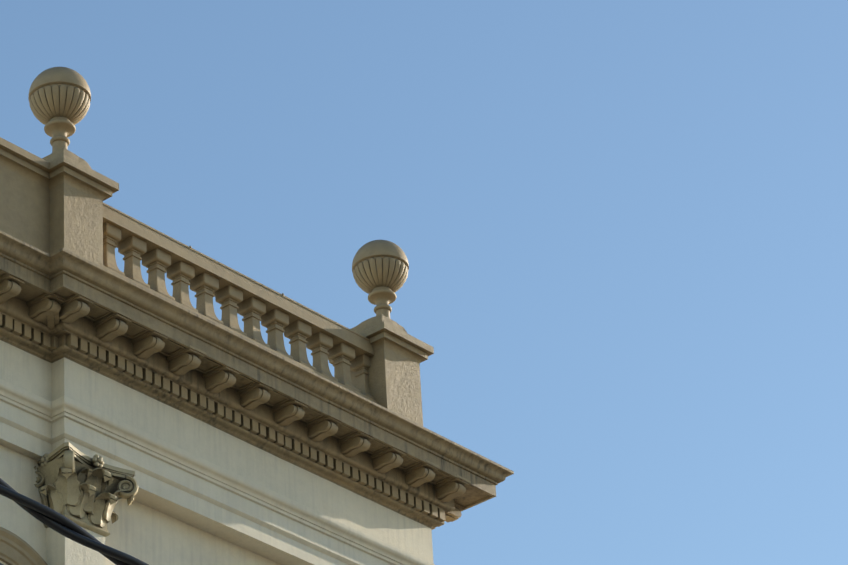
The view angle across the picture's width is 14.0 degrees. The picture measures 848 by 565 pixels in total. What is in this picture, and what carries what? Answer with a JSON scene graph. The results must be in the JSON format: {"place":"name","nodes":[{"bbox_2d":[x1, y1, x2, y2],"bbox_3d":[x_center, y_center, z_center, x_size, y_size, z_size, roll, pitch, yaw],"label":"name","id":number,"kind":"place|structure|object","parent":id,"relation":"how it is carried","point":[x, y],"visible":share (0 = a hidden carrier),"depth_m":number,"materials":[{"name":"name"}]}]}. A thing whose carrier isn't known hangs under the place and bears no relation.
{"place":"outdoors","nodes":[
{"label":"outdoors","id":0,"kind":"place"},
{"bbox_2d":[0,484,128,564],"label":"cable","id":1,"kind":"object","parent":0,"point":[56,516],"visible":0.81,"depth_m":19.24,"materials":[{"name":"black rubber"}]},
{"bbox_2d":[0,478,148,564],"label":"cable","id":2,"kind":"object","parent":1,"relation":"attached to","point":[59,528],"visible":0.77,"depth_m":19.33,"materials":[{"name":"black rubber"}]},
{"bbox_2d":[0,0,847,564],"label":"sky","id":3,"kind":"structure","parent":0,"point":[620,226],"materials":[{"name":"blue"}]},
{"label":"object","id":4,"kind":"structure","parent":0,"visible":0},
{"bbox_2d":[0,445,280,564],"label":"facade wall","id":5,"kind":"structure","parent":4,"relation":"on","point":[144,533],"depth_m":22.16,"materials":[{"name":"beige paint"}]},
{"bbox_2d":[0,443,38,460],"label":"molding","id":6,"kind":"structure","parent":5,"relation":"on","point":[18,451],"depth_m":21.58,"materials":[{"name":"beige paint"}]},
{"bbox_2d":[0,137,49,253],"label":"parapet","id":7,"kind":"structure","parent":6,"relation":"on","point":[24,199],"depth_m":22.51,"materials":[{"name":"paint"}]},
{"bbox_2d":[103,265,377,403],"bbox_3d":[-1.323,0.590,23.650,0.230,0.455,2.845,-26,-37,33],"label":"balustrade base","id":8,"kind":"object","parent":6,"relation":"on","point":[254,341],"depth_m":23.73,"materials":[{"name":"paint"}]},
{"bbox_2d":[103,223,374,399],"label":"balusters","id":9,"kind":"object","parent":8,"relation":"on","point":[156,262],"visible":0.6,"depth_m":23.89,"materials":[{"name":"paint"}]},
{"bbox_2d":[103,203,374,357],"bbox_3d":[-1.358,0.011,23.986,0.230,0.127,2.845,-26,-37,33],"label":"balustrade rail","id":10,"kind":"object","parent":9,"relation":"on","point":[198,261],"visible":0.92,"depth_m":23.90,"materials":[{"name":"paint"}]},
{"bbox_2d":[0,230,513,528],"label":"cornice","id":11,"kind":"structure","parent":6,"relation":"attached to","point":[63,272],"depth_m":22.89,"materials":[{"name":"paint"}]},
{"bbox_2d":[0,273,24,303],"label":"bracket","id":12,"kind":"object","parent":11,"relation":"attached to","point":[10,286],"visible":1,"depth_m":21.60,"materials":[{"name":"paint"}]},
{"bbox_2d":[26,293,65,321],"bbox_3d":[-2.385,0.158,21.878,0.210,0.110,0.151,-26,-37,33],"label":"bracket","id":13,"kind":"object","parent":11,"relation":"attached to","point":[42,306],"visible":1,"depth_m":21.85,"materials":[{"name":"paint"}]},
{"bbox_2d":[42,303,60,328],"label":"bracket","id":14,"kind":"object","parent":11,"relation":"on","point":[51,321],"visible":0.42,"depth_m":21.94,"materials":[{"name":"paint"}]},
{"bbox_2d":[59,294,94,322],"bbox_3d":[-2.205,0.169,21.911,0.212,0.110,0.150,-25,-36,33],"label":"bracket","id":15,"kind":"object","parent":11,"relation":"attached to","point":[74,307],"visible":1,"depth_m":21.88,"materials":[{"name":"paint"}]},
{"bbox_2d":[49,154,118,266],"bbox_3d":[-2.390,-0.208,22.736,0.596,1.030,0.511,-26,-37,33],"label":"pedestal","id":16,"kind":"object","parent":11,"relation":"on","point":[80,193],"visible":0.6,"depth_m":22.69,"materials":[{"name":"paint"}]},
{"bbox_2d":[42,147,90,167],"bbox_3d":[-2.423,-0.717,23.033,0.359,0.184,0.274,-26,-37,33],"label":"cap","id":17,"kind":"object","parent":16,"relation":"on","point":[52,156],"depth_m":22.94,"materials":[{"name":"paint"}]},
{"bbox_2d":[28,67,90,151],"bbox_3d":[-2.448,-1.093,23.269,0.420,0.775,0.420,-26,-37,33],"label":"finial","id":18,"kind":"object","parent":17,"relation":"on","point":[59,98],"visible":1,"depth_m":23.20,"materials":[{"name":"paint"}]},
{"bbox_2d":[93,312,131,341],"bbox_3d":[-1.985,0.288,22.137,0.211,0.115,0.152,-26,-37,33],"label":"bracket","id":19,"kind":"object","parent":11,"relation":"attached to","point":[110,326],"visible":1,"depth_m":22.11,"materials":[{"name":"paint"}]},
{"bbox_2d":[131,330,169,358],"bbox_3d":[-1.767,0.401,22.362,0.213,0.112,0.152,-27,-38,33],"label":"bracket","id":20,"kind":"object","parent":11,"relation":"attached to","point":[147,344],"visible":1,"depth_m":22.34,"materials":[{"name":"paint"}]},
{"bbox_2d":[166,345,206,375],"bbox_3d":[-1.550,0.518,22.585,0.216,0.108,0.158,-26,-36,33],"label":"bracket","id":21,"kind":"object","parent":11,"relation":"attached to","point":[183,361],"visible":1,"depth_m":22.56,"materials":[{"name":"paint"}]},
{"bbox_2d":[203,365,239,393],"bbox_3d":[-1.329,0.641,22.813,0.213,0.115,0.150,-25,-36,33],"label":"bracket","id":22,"kind":"object","parent":11,"relation":"attached to","point":[219,379],"visible":1,"depth_m":22.79,"materials":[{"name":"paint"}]},
{"bbox_2d":[0,313,445,529],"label":"dentils","id":23,"kind":"object","parent":11,"relation":"attached to","point":[16,327],"visible":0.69,"depth_m":22.92,"materials":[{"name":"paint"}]},
{"bbox_2d":[237,382,273,409],"bbox_3d":[-1.114,0.756,23.036,0.212,0.115,0.149,-27,-38,33],"label":"bracket","id":24,"kind":"object","parent":11,"relation":"attached to","point":[254,395],"visible":0.96,"depth_m":23.01,"materials":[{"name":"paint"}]},
{"bbox_2d":[86,304,451,484],"bbox_3d":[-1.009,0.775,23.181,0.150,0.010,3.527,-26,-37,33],"label":"brackets","id":25,"kind":"object","parent":11,"relation":"attached to","point":[210,369],"visible":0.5,"depth_m":23.02,"materials":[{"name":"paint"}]},
{"bbox_2d":[272,399,307,425],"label":"bracket","id":26,"kind":"object","parent":11,"relation":"attached to","point":[287,412],"visible":0.98,"depth_m":23.23,"materials":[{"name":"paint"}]},
{"bbox_2d":[306,415,340,441],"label":"bracket","id":27,"kind":"object","parent":11,"relation":"attached to","point":[321,428],"visible":1,"depth_m":23.47,"materials":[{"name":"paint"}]},
{"bbox_2d":[338,431,373,456],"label":"bracket","id":28,"kind":"object","parent":11,"relation":"attached to","point":[354,443],"visible":0.98,"depth_m":23.69,"materials":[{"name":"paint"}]},
{"bbox_2d":[328,321,433,425],"bbox_3d":[-0.307,0.914,24.886,0.596,1.030,0.546,-26,-37,33],"label":"pedestal","id":29,"kind":"object","parent":11,"relation":"on","point":[398,357],"visible":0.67,"depth_m":24.83,"materials":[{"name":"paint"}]},
{"bbox_2d":[351,314,406,332],"bbox_3d":[-0.340,0.406,25.182,0.358,0.183,0.298,-26,-37,33],"label":"cap","id":30,"kind":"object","parent":29,"relation":"on","point":[368,323],"depth_m":25.09,"materials":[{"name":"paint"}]},
{"bbox_2d":[352,240,408,317],"bbox_3d":[-0.312,0.040,25.429,0.420,0.760,0.420,-26,-37,33],"label":"finial","id":31,"kind":"object","parent":30,"relation":"on","point":[380,268],"visible":0.98,"depth_m":25.35,"materials":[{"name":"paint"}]},
{"bbox_2d":[370,447,405,472],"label":"bracket","id":32,"kind":"object","parent":11,"relation":"attached to","point":[387,459],"visible":1,"depth_m":23.91,"materials":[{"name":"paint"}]},
{"bbox_2d":[403,460,439,487],"bbox_3d":[-0.015,1.343,24.170,0.214,0.109,0.153,-26,-37,32],"label":"bracket","id":33,"kind":"object","parent":11,"relation":"attached to","point":[418,475],"visible":1,"depth_m":24.14,"materials":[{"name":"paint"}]},
{"bbox_2d":[434,474,470,501],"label":"bracket","id":34,"kind":"object","parent":11,"relation":"attached to","point":[450,489],"visible":1,"depth_m":24.36,"materials":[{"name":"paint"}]},
{"bbox_2d":[445,502,464,521],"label":"bracket","id":35,"kind":"object","parent":11,"relation":"attached to","point":[453,515],"visible":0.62,"depth_m":24.69,"materials":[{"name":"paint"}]},
{"bbox_2d":[0,527,47,564],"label":"arch","id":36,"kind":"structure","parent":5,"relation":"attached to","point":[15,549],"depth_m":21.18,"materials":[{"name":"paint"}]},
{"bbox_2d":[46,527,104,564],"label":"pilaster shaft","id":37,"kind":"object","parent":5,"relation":"attached to","point":[61,549],"visible":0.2,"depth_m":21.42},
{"bbox_2d":[33,442,137,536],"bbox_3d":[-2.155,1.345,21.694,0.513,0.468,0.652,-26,-37,33],"label":"pilaster capital","id":38,"kind":"object","parent":37,"relation":"on","point":[78,487],"visible":0.9,"depth_m":21.60,"materials":[{"name":"beige stone"}]},
{"bbox_2d":[0,340,434,564],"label":"frieze architrave","id":39,"kind":"object","parent":5,"relation":"on","point":[199,474],"visible":0.92,"depth_m":22.62,"materials":[{"name":"beige paint"}]}
]}

